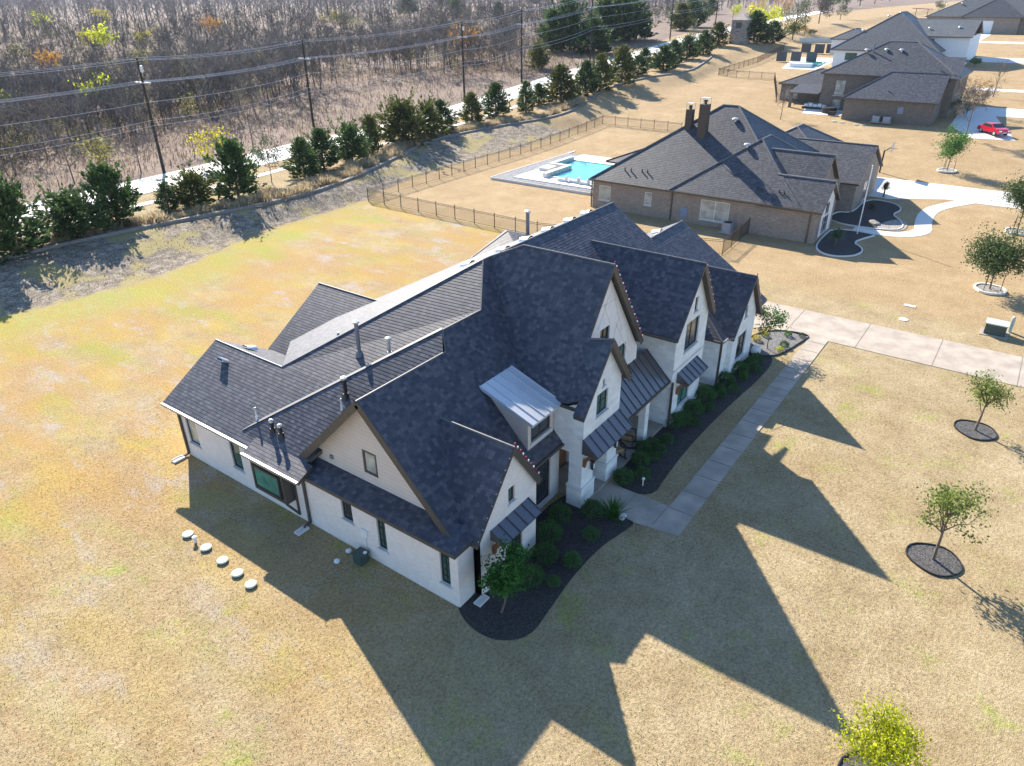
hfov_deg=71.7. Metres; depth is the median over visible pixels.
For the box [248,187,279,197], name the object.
ornamental grass
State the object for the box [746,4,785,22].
leafy tree
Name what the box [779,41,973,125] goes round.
house
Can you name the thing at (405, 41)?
bare tree
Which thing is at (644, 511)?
front walk
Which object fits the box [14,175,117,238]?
cedar tree
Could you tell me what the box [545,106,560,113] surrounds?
ornamental grass
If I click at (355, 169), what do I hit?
ornamental grass
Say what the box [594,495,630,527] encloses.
spiky plant
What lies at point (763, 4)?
leafy tree
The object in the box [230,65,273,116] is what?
bare tree
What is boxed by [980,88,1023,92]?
front walk
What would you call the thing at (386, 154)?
ornamental grass
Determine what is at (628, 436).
rocking chair
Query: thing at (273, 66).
power wire
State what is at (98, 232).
ornamental grass
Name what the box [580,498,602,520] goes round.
boxwood
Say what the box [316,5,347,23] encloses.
leafy tree
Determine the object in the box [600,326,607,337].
window
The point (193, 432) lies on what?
window
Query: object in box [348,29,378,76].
bare tree
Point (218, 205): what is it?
ornamental grass
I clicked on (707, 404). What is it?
boxwood
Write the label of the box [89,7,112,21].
leafy tree
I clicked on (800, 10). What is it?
leafy tree
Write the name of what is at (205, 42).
bare tree
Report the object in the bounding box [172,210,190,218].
ornamental grass
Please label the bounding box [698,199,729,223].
window
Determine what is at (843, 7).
leafy tree
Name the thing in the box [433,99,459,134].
cedar tree
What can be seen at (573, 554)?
boxwood
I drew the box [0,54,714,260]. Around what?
kerb
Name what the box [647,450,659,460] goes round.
boxwood
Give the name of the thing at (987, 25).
garage door
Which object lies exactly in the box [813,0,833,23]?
leafy tree
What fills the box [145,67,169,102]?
bare tree
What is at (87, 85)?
leafy tree
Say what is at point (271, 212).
bank weeds
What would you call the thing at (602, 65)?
cedar tree
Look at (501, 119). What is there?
ornamental grass
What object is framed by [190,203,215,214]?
ornamental grass
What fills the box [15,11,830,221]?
road
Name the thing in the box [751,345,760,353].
garden pot
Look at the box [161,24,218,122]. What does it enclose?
bare tree
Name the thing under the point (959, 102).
leafy tree
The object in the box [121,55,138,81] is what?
bare tree
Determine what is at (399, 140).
ornamental grass
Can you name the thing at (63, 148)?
bare tree
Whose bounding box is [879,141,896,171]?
basketball hoop
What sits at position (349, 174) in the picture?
ornamental grass
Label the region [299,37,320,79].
bare tree
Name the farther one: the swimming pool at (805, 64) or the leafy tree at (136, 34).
the leafy tree at (136, 34)
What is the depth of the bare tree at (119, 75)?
141.42 m
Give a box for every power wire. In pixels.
[0,0,644,100]
[0,0,700,125]
[0,3,562,74]
[0,3,631,102]
[0,5,715,155]
[1,0,641,99]
[1,0,647,101]
[3,0,574,72]
[3,3,715,148]
[8,0,581,75]
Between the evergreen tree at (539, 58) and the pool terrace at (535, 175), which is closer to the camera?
the pool terrace at (535, 175)
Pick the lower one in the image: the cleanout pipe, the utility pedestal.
the cleanout pipe
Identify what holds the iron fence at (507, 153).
on the lawn at (84, 362)
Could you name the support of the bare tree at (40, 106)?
on the lawn at (84, 362)
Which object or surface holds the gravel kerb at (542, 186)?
on the pool deck
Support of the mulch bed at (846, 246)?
on the lawn at (84, 362)
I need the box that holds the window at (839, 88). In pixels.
[832,80,845,95]
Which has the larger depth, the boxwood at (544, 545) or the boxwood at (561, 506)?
the boxwood at (561, 506)
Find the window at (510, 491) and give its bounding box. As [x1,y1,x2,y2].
[507,486,516,506]
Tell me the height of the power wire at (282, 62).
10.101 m
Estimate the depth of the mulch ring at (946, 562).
28.35 m
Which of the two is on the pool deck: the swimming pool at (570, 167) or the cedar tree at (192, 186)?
the swimming pool at (570, 167)
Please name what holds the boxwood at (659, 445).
on the mulch bed at (686, 437)
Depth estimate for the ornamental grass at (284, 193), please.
74.91 m
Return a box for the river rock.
[877,219,906,230]
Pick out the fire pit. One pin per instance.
(832, 113)
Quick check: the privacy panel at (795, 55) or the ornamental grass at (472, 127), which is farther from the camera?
the privacy panel at (795, 55)
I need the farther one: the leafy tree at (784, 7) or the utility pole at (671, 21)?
the leafy tree at (784, 7)
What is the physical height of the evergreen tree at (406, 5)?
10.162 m
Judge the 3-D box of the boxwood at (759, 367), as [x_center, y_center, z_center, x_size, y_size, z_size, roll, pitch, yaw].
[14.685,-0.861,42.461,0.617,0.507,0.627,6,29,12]
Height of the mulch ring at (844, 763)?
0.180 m
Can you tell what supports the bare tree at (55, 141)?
on the lawn at (84, 362)
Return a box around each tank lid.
[182,530,193,538]
[200,543,211,551]
[216,556,228,564]
[231,568,243,577]
[245,579,256,588]
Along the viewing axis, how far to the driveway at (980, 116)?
106.41 m
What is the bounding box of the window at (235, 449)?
[230,442,245,473]
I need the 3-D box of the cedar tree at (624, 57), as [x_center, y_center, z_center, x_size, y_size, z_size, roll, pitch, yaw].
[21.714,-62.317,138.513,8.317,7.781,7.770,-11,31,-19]
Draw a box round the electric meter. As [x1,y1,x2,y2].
[360,528,367,549]
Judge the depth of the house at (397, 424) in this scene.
30.53 m
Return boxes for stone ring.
[936,168,956,173]
[973,283,1006,294]
[1004,227,1023,235]
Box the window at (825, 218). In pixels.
[820,214,827,234]
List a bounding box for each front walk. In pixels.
[592,337,827,536]
[852,200,974,236]
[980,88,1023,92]
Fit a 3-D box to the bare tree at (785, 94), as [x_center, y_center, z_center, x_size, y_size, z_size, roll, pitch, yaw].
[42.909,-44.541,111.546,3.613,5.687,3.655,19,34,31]
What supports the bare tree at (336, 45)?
on the lawn at (84, 362)
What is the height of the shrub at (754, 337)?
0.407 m
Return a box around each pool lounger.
[557,175,567,181]
[569,177,579,182]
[579,179,589,184]
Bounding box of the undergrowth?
[0,11,725,170]
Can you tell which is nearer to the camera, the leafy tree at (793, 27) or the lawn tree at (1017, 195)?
the lawn tree at (1017, 195)
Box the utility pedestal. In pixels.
[1007,316,1015,332]
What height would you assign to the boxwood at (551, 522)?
0.968 m
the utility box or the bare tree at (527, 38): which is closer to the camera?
the utility box
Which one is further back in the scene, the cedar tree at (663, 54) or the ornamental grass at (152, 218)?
the cedar tree at (663, 54)
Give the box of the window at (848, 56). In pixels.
[844,53,856,59]
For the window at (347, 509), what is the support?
in the house at (397, 424)
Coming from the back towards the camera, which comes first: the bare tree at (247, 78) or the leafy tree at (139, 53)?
the leafy tree at (139, 53)
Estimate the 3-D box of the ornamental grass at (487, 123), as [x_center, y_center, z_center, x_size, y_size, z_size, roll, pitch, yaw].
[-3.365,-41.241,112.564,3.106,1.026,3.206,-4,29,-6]
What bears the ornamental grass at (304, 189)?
on the lawn at (84, 362)
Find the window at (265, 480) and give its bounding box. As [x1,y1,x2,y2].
[251,463,283,499]
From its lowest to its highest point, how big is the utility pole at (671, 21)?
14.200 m
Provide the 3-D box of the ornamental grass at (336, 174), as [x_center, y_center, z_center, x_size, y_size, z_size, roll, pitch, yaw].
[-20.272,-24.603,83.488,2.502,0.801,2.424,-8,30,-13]
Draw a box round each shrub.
[752,334,760,341]
[779,340,789,347]
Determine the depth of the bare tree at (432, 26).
157.38 m
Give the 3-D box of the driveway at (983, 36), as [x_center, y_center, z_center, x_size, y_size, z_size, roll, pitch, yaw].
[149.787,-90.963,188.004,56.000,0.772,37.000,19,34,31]
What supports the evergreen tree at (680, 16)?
on the lawn at (84, 362)
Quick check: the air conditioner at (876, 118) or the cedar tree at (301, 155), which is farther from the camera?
the air conditioner at (876, 118)
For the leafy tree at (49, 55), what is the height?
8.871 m
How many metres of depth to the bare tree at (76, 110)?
98.92 m
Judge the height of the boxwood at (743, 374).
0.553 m
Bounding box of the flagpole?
[857,165,873,233]
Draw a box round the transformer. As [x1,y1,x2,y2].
[979,317,1009,339]
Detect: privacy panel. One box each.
[776,51,786,60]
[790,51,801,60]
[801,43,811,52]
[806,52,817,61]
[814,44,824,52]
[826,44,830,52]
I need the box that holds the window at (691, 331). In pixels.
[683,315,698,354]
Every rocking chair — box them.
[616,439,626,458]
[620,428,638,448]
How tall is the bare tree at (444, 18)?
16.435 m
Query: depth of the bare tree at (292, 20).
149.28 m
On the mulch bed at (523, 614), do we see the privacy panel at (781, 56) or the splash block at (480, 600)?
the splash block at (480, 600)
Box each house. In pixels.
[160,202,766,606]
[588,97,882,243]
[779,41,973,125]
[830,11,983,65]
[925,0,1023,33]
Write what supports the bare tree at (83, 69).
on the lawn at (84, 362)
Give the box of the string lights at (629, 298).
[614,261,642,335]
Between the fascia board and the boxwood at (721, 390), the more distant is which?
the boxwood at (721, 390)
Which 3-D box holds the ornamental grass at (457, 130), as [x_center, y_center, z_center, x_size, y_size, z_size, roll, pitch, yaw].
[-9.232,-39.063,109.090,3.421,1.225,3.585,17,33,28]
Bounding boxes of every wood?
[0,0,720,161]
[0,0,818,39]
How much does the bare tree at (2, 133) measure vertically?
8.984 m
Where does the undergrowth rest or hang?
on the lawn at (84, 362)
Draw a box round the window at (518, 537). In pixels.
[511,533,523,551]
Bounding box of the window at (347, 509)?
[341,501,354,525]
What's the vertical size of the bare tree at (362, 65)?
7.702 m
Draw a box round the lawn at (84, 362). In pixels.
[0,0,1023,765]
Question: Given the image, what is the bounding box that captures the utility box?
[351,546,368,566]
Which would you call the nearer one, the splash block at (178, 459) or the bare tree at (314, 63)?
the splash block at (178, 459)
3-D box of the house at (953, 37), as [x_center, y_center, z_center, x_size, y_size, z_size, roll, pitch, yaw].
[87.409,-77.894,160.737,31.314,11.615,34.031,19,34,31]
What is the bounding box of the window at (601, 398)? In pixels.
[595,388,608,419]
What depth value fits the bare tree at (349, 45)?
173.68 m
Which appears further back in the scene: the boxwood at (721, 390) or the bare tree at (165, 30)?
the bare tree at (165, 30)
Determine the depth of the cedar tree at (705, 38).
170.18 m
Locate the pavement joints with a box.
[621,311,1022,523]
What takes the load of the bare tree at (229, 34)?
on the lawn at (84, 362)
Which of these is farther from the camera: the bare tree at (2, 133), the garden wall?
the garden wall
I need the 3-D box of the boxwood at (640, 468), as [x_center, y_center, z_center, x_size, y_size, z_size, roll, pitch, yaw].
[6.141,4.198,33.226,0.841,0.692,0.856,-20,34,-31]
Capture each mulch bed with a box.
[458,495,632,639]
[617,353,771,493]
[817,230,870,254]
[832,200,899,227]
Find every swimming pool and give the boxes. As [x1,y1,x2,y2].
[539,156,611,182]
[789,61,825,67]
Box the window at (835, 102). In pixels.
[831,99,840,109]
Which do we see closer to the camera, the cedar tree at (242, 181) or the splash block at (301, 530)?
the splash block at (301, 530)
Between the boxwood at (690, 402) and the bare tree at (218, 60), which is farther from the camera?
the bare tree at (218, 60)
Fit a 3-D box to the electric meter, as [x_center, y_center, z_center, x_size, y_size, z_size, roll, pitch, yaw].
[-5.890,6.393,28.463,0.300,1.300,0.090,19,34,31]
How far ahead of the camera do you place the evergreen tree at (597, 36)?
178.17 m
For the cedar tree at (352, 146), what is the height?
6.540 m
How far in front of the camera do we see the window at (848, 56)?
153.31 m
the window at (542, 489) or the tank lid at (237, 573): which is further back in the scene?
the window at (542, 489)
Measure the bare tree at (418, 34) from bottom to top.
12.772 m
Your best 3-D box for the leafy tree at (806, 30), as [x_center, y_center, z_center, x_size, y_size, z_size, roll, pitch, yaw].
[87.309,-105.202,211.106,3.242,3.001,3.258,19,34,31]
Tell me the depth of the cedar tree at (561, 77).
125.71 m
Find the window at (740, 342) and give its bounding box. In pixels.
[734,330,745,363]
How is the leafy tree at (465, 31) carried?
on the lawn at (84, 362)
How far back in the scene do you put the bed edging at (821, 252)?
63.55 m
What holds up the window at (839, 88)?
in the house at (909, 82)
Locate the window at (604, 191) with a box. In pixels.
[598,185,610,201]
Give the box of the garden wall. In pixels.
[799,38,831,41]
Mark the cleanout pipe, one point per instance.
(194, 537)
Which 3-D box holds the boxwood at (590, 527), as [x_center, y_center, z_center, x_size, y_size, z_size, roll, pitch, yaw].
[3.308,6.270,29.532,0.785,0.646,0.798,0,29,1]
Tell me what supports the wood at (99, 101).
on the lawn at (84, 362)
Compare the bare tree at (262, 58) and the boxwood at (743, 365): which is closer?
the boxwood at (743, 365)
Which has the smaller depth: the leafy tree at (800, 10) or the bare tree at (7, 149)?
the bare tree at (7, 149)
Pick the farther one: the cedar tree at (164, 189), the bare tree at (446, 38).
the bare tree at (446, 38)
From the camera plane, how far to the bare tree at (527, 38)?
155.86 m
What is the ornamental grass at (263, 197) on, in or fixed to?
on the lawn at (84, 362)
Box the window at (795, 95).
[785,89,797,97]
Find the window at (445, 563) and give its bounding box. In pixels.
[439,553,451,589]
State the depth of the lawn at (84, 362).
30.79 m
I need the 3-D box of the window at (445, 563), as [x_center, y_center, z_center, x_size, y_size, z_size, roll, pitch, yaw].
[-2.420,6.789,25.940,0.590,1.660,0.210,19,34,31]
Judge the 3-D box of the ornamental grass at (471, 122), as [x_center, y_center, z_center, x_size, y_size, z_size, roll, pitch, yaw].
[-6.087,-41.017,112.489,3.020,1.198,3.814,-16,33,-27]
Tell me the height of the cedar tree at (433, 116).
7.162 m
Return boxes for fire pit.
[828,111,836,115]
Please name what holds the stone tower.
on the lawn at (84, 362)
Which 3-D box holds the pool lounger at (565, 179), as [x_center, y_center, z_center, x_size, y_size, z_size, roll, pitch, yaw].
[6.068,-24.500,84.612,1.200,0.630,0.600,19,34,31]
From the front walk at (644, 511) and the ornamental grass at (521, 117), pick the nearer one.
the front walk at (644, 511)
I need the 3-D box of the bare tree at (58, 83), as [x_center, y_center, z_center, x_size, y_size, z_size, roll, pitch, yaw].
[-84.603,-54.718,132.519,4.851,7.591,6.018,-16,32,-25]
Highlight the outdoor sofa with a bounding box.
[802,102,826,109]
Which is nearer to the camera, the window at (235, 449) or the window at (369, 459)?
the window at (369, 459)
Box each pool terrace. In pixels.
[514,154,613,188]
[782,57,832,69]
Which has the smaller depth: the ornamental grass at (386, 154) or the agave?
the agave
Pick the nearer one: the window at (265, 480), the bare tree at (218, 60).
the window at (265, 480)
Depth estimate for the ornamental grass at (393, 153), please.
93.78 m
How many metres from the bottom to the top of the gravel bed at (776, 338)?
0.120 m
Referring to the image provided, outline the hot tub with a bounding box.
[821,106,836,112]
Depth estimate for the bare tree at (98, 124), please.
98.34 m
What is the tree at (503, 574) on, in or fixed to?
on the mulch bed at (523, 614)
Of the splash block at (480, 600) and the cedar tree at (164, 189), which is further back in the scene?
the cedar tree at (164, 189)
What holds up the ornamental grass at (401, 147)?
on the lawn at (84, 362)
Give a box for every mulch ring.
[837,750,897,765]
[905,542,962,576]
[953,419,997,440]
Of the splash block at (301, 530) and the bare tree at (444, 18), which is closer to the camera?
the splash block at (301, 530)
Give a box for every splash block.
[171,455,184,462]
[294,524,309,535]
[473,594,489,606]
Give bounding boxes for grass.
[16,236,39,249]
[48,231,79,243]
[81,227,99,236]
[85,227,105,235]
[105,219,124,229]
[119,217,138,227]
[124,215,145,225]
[138,209,176,225]
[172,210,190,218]
[189,207,207,215]
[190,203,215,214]
[211,201,226,209]
[221,200,245,209]
[226,193,264,206]
[230,196,258,205]
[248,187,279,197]
[253,192,282,202]
[256,184,281,197]
[271,188,299,200]
[284,185,303,194]
[293,182,314,193]
[295,175,326,187]
[297,179,318,189]
[310,176,325,184]
[317,172,342,186]
[328,175,344,184]
[333,171,345,177]
[337,158,369,169]
[342,165,367,174]
[343,163,360,169]
[343,169,358,178]
[358,159,368,167]
[359,154,380,160]
[363,158,378,167]
[376,152,392,158]
[378,146,392,154]
[378,156,389,162]
[383,149,404,157]
[385,137,405,143]
[388,141,405,147]
[393,144,410,151]
[402,139,421,147]
[417,134,434,140]
[447,126,460,133]
[460,125,470,131]
[466,120,479,126]
[468,124,479,129]
[482,120,497,126]
[490,119,500,125]
[493,117,506,123]
[515,115,526,120]
[539,111,554,116]
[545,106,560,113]
[561,105,570,110]
[564,101,576,107]
[567,99,583,106]
[571,96,588,103]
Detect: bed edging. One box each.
[816,229,874,256]
[831,199,902,229]
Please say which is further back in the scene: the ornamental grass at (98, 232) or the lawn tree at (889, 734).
the ornamental grass at (98, 232)
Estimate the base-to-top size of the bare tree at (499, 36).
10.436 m
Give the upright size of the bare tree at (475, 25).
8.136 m
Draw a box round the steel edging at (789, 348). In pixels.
[749,330,808,356]
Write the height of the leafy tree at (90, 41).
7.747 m
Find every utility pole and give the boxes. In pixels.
[130,58,165,172]
[297,40,314,127]
[457,21,466,96]
[516,10,526,81]
[587,0,596,60]
[669,0,673,39]
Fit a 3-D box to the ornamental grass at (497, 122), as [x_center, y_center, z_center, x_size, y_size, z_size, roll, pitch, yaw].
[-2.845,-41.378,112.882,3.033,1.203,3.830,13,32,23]
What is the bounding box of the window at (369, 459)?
[362,449,377,477]
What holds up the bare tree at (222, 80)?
on the lawn at (84, 362)
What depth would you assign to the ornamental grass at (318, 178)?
79.70 m
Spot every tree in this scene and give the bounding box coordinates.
[0,98,36,175]
[0,125,21,175]
[0,170,53,265]
[1,41,33,64]
[2,86,63,159]
[14,112,45,161]
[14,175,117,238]
[17,110,96,183]
[25,9,53,25]
[27,102,66,149]
[29,41,68,66]
[29,84,57,128]
[31,124,75,163]
[43,71,70,100]
[54,94,96,147]
[68,69,116,106]
[69,124,118,164]
[73,86,96,136]
[75,61,92,79]
[75,159,144,230]
[76,28,96,47]
[80,18,120,57]
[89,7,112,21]
[90,119,117,148]
[102,84,138,119]
[103,120,165,172]
[106,94,144,141]
[109,70,128,93]
[109,92,146,131]
[111,49,141,66]
[116,102,143,138]
[121,43,157,78]
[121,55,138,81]
[132,29,152,44]
[139,79,175,124]
[140,57,165,89]
[143,60,159,77]
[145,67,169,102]
[149,20,214,108]
[149,54,175,68]
[151,158,230,206]
[153,182,182,211]
[156,80,179,112]
[160,54,172,82]
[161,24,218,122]
[168,109,208,153]
[169,47,196,67]
[174,42,229,104]
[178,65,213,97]
[181,22,234,109]
[184,124,233,166]
[186,36,225,116]
[192,84,220,114]
[193,37,234,103]
[195,36,266,119]
[196,11,222,36]
[196,37,228,103]
[202,132,267,201]
[208,36,253,109]
[208,76,236,117]
[209,69,235,100]
[219,90,279,144]
[222,26,259,79]
[230,59,271,110]
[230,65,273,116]
[236,34,284,103]
[236,35,284,95]
[237,27,276,93]
[239,34,292,110]
[241,46,277,72]
[247,129,284,183]
[253,3,297,86]
[254,21,302,82]
[254,60,294,103]
[260,4,312,72]
[265,43,315,92]
[266,6,314,103]
[269,26,305,94]
[271,48,302,100]
[279,135,323,177]
[285,22,332,86]
[285,42,318,91]
[296,22,336,91]
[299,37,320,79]
[302,126,343,171]
[309,28,347,83]
[312,45,347,82]
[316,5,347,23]
[326,109,375,161]
[337,38,355,63]
[338,30,356,68]
[341,24,359,44]
[342,46,369,79]
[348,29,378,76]
[355,6,406,71]
[355,113,383,153]
[362,39,382,65]
[367,22,385,38]
[372,86,448,145]
[375,36,400,68]
[393,0,423,12]
[394,23,428,70]
[395,22,417,72]
[400,14,438,73]
[409,90,445,138]
[418,18,460,73]
[422,0,465,71]
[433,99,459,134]
[436,27,458,61]
[441,15,485,48]
[447,3,484,71]
[448,0,464,15]
[453,91,485,122]
[460,31,475,57]
[469,16,483,30]
[477,534,536,612]
[479,81,513,117]
[483,34,498,59]
[487,32,505,65]
[488,0,522,70]
[489,16,515,63]
[490,1,504,15]
[491,18,522,70]
[495,29,520,64]
[501,13,539,69]
[515,80,536,112]
[524,35,551,68]
[532,83,550,104]
[534,4,574,52]
[540,62,583,100]
[544,0,592,50]
[567,16,622,54]
[569,58,602,96]
[582,0,635,40]
[587,52,619,91]
[598,0,652,41]
[609,43,641,83]
[622,0,661,40]
[631,54,650,74]
[639,47,653,64]
[646,44,681,70]
[664,38,684,64]
[667,0,702,30]
[678,35,701,59]
[681,0,711,26]
[687,26,701,39]
[695,28,716,54]
[703,0,719,14]
[707,21,734,46]
[730,2,741,18]
[738,8,776,41]
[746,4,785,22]
[754,304,791,347]
[760,0,767,10]
[762,20,786,43]
[773,0,793,20]
[773,86,797,119]
[779,0,814,22]
[781,15,811,39]
[800,26,809,35]
[807,29,816,35]
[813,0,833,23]
[826,686,937,765]
[836,3,850,18]
[838,0,850,5]
[912,479,998,559]
[932,123,975,169]
[935,0,946,7]
[950,97,973,117]
[953,78,1001,139]
[958,75,997,113]
[958,221,1023,288]
[959,369,1023,430]
[966,57,982,64]
[989,55,1011,96]
[990,169,1023,231]
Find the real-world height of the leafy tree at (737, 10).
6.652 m
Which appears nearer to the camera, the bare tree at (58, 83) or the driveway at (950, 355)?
the driveway at (950, 355)
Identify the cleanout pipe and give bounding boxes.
[192,535,196,542]
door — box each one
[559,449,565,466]
[983,21,993,33]
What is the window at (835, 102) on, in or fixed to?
in the house at (909, 82)
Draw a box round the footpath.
[17,95,548,232]
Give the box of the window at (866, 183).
[861,180,868,202]
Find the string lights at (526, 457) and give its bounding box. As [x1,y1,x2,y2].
[514,442,539,473]
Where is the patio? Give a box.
[802,102,842,115]
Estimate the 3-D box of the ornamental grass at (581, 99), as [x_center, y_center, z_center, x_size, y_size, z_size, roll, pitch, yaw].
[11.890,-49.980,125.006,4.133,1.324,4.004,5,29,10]
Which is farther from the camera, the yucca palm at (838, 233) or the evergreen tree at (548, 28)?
the evergreen tree at (548, 28)
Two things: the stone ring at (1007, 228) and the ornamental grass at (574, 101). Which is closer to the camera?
the stone ring at (1007, 228)
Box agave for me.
[866,199,878,207]
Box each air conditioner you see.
[718,221,735,234]
[870,115,881,122]
[880,116,891,123]
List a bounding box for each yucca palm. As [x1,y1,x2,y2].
[826,227,847,245]
[880,180,891,196]
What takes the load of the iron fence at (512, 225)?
on the lawn at (84, 362)
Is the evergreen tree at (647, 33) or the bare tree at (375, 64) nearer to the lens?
the bare tree at (375, 64)
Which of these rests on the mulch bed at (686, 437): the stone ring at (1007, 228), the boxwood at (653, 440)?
the boxwood at (653, 440)
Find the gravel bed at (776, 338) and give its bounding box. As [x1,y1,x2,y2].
[749,331,807,354]
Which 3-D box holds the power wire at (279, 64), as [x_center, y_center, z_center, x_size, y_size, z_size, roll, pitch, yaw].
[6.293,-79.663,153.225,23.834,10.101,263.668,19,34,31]
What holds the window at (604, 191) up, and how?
in the house at (738, 165)
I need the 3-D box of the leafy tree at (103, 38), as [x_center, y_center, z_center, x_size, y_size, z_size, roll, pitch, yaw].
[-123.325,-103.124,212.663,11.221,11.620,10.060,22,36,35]
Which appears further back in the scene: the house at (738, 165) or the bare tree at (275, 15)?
the bare tree at (275, 15)
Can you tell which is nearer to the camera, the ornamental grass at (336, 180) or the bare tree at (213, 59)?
the ornamental grass at (336, 180)
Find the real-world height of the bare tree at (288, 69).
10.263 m
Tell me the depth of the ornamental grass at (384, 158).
91.11 m
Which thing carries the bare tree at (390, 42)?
on the lawn at (84, 362)
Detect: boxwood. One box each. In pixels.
[519,562,545,589]
[531,540,558,566]
[536,519,563,542]
[546,574,561,588]
[547,501,571,523]
[562,551,582,569]
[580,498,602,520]
[582,525,600,541]
[612,466,634,486]
[630,450,650,466]
[634,440,651,452]
[634,465,650,479]
[645,436,659,449]
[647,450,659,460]
[653,443,666,454]
[659,433,673,444]
[663,412,683,428]
[674,410,692,426]
[684,398,704,415]
[688,416,700,426]
[694,384,718,402]
[704,402,715,411]
[711,383,726,394]
[715,388,726,397]
[718,371,735,385]
[728,383,739,392]
[731,361,748,374]
[737,372,748,379]
[742,356,758,371]
[750,352,764,363]
[751,364,761,372]
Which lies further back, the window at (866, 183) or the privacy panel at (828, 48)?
the privacy panel at (828, 48)
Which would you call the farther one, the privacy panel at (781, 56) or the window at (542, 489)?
the privacy panel at (781, 56)
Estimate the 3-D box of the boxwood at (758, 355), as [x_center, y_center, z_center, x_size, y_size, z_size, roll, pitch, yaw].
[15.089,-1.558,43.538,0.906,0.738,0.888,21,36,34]
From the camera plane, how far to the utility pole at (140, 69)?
83.08 m
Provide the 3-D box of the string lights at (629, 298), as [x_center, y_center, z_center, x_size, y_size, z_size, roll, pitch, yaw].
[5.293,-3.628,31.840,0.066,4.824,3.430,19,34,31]
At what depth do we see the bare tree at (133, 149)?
85.21 m
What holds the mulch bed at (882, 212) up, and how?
on the lawn at (84, 362)
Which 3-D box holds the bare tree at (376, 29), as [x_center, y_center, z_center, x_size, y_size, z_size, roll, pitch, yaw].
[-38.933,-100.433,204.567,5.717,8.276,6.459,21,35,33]
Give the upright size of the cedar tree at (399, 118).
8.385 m
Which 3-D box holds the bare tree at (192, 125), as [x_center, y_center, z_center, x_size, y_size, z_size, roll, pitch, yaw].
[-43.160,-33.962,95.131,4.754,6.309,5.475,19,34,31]
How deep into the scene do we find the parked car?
97.76 m
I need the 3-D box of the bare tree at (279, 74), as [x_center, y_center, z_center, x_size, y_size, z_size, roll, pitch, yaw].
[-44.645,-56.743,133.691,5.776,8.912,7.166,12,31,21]
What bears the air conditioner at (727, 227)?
on the lawn at (84, 362)
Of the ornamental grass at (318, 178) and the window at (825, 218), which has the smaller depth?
the window at (825, 218)
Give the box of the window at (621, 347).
[619,343,625,360]
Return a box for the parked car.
[977,122,1010,135]
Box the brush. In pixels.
[0,36,649,188]
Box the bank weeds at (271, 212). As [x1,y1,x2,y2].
[0,117,581,306]
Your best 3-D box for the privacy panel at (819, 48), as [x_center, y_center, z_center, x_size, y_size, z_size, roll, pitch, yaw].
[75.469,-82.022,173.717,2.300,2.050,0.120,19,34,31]
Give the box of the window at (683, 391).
[676,384,688,409]
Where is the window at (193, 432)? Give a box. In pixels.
[186,419,201,448]
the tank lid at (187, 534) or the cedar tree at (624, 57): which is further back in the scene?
the cedar tree at (624, 57)
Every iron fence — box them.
[366,116,681,199]
[367,187,749,254]
[718,45,783,98]
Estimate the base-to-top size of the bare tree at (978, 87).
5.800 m
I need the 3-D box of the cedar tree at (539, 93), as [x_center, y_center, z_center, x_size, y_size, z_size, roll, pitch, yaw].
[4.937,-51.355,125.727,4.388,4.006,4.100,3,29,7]
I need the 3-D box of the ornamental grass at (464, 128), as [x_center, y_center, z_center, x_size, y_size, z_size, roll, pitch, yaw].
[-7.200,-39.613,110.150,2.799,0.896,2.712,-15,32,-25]
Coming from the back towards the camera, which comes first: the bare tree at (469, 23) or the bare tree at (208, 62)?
the bare tree at (469, 23)
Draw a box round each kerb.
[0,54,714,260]
[490,151,592,194]
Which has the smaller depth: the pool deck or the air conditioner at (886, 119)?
the pool deck
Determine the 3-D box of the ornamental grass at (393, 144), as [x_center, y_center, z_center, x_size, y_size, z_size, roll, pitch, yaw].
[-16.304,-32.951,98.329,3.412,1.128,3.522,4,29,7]
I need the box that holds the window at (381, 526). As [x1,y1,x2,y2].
[377,519,388,554]
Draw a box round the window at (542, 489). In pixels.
[536,459,551,507]
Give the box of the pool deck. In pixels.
[493,153,590,191]
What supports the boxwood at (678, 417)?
on the mulch bed at (686, 437)
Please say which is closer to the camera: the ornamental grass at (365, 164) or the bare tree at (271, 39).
the ornamental grass at (365, 164)
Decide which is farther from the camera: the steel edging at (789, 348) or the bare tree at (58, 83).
the bare tree at (58, 83)
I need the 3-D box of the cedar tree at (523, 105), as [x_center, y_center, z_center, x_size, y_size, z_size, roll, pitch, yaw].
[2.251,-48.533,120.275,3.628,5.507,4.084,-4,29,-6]
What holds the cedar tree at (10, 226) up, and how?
on the lawn at (84, 362)
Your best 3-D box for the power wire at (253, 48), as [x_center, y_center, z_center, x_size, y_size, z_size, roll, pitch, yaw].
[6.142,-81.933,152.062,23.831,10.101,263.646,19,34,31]
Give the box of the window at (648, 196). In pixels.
[643,192,651,206]
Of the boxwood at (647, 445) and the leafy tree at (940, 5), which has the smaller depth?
the boxwood at (647, 445)
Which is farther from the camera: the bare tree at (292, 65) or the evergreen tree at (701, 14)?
the evergreen tree at (701, 14)
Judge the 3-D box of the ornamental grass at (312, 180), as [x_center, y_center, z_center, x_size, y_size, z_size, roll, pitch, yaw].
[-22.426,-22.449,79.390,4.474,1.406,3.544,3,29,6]
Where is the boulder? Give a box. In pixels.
[868,220,880,225]
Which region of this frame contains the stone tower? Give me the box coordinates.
[729,14,753,43]
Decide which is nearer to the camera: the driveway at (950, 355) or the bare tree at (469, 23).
the driveway at (950, 355)
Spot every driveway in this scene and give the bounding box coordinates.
[753,302,1023,387]
[869,177,1023,208]
[951,106,1023,140]
[976,57,1023,62]
[979,34,1023,43]
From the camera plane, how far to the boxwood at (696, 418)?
37.12 m
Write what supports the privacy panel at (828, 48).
on the lawn at (84, 362)

